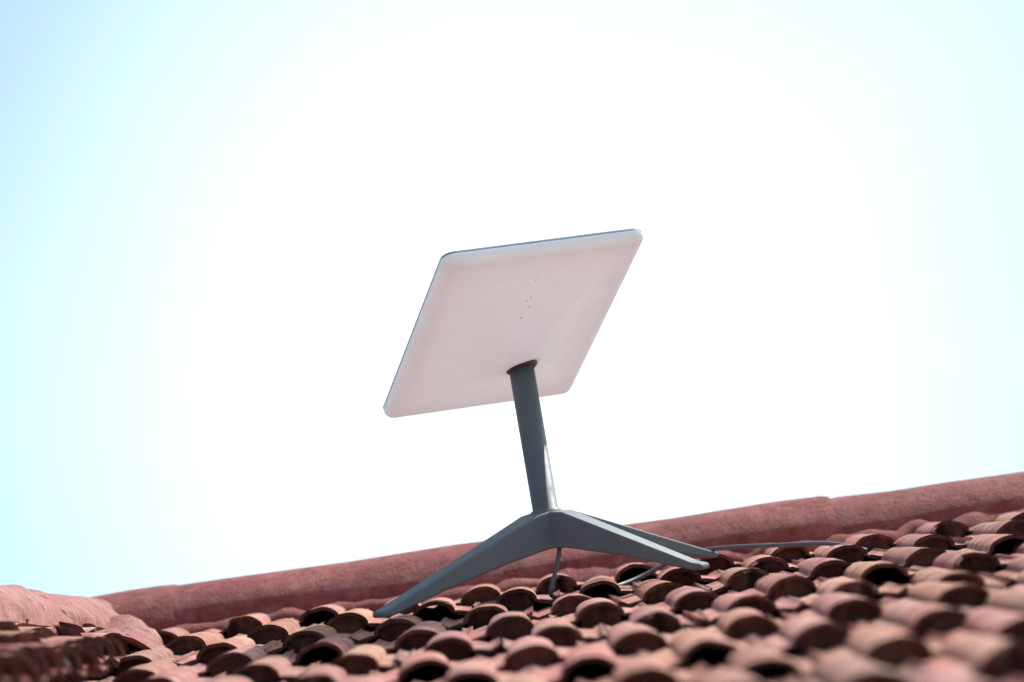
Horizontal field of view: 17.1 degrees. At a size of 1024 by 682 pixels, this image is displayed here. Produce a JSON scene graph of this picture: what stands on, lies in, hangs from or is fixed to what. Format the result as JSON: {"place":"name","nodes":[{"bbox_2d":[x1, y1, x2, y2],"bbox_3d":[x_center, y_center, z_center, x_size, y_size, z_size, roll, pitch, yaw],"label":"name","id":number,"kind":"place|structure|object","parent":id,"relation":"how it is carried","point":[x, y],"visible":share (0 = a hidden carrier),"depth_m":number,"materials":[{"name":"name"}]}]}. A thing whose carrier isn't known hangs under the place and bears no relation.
{"place":"outdoors","nodes":[
{"label":"outdoors","id":0,"kind":"place"},
{"bbox_2d":[0,619,140,681],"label":"wing roof tiles","id":1,"kind":"object","parent":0,"point":[65,651],"visible":0.97,"depth_m":4.29,"materials":[{"name":"brown ceramic"}]},
{"bbox_2d":[0,0,1023,596],"label":"sky","id":2,"kind":"structure","parent":0,"point":[226,226],"materials":[{"name":"white"}]},
{"bbox_3d":[-0.559,1.444,2.215,7.500,1.846,0.180,-8,-15,0],"label":"wall front","id":3,"kind":"object","parent":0,"visible":0},
{"bbox_2d":[86,544,1012,681],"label":"roof deck","id":4,"kind":"structure","parent":3,"relation":"on","point":[709,656],"depth_m":4.34,"materials":[{"name":"tile"}]},
{"bbox_2d":[0,584,118,628],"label":"wing ridge caps","id":5,"kind":"object","parent":4,"relation":"on","point":[20,604],"visible":0.48,"depth_m":5.19,"materials":[{"name":"ceramic"}]},
{"bbox_2d":[88,512,1023,681],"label":"roof tiles","id":6,"kind":"object","parent":4,"relation":"on","point":[960,610],"visible":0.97,"depth_m":4.32,"materials":[{"name":"tile"}]},
{"bbox_2d":[95,615,163,650],"bbox_3d":[-0.632,0.483,5.456,0.150,0.205,0.678,-6,-15,-5],"label":"valley mortar","id":7,"kind":"object","parent":6,"relation":"on","point":[143,635],"visible":0.51,"depth_m":5.31,"materials":[{"name":"concrete"}]},
{"bbox_2d":[175,508,1023,633],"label":"ridge mortar","id":8,"kind":"object","parent":6,"relation":"on","point":[584,574],"visible":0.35,"depth_m":5.72,"materials":[{"name":"concrete"}]},
{"bbox_2d":[91,471,1023,629],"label":"ridge caps","id":9,"kind":"object","parent":8,"relation":"on","point":[162,607],"visible":0.61,"depth_m":5.76,"materials":[{"name":"red ceramic"}]},
{"bbox_2d":[373,228,866,617],"bbox_3d":[0.152,0.154,5.270,0.839,0.521,0.522,-3,-16,-18],"label":"satellite dish","id":10,"kind":"object","parent":6,"relation":"on","point":[519,324],"visible":0.98,"depth_m":5.21,"materials":[{"name":"white plastic"}]}
]}

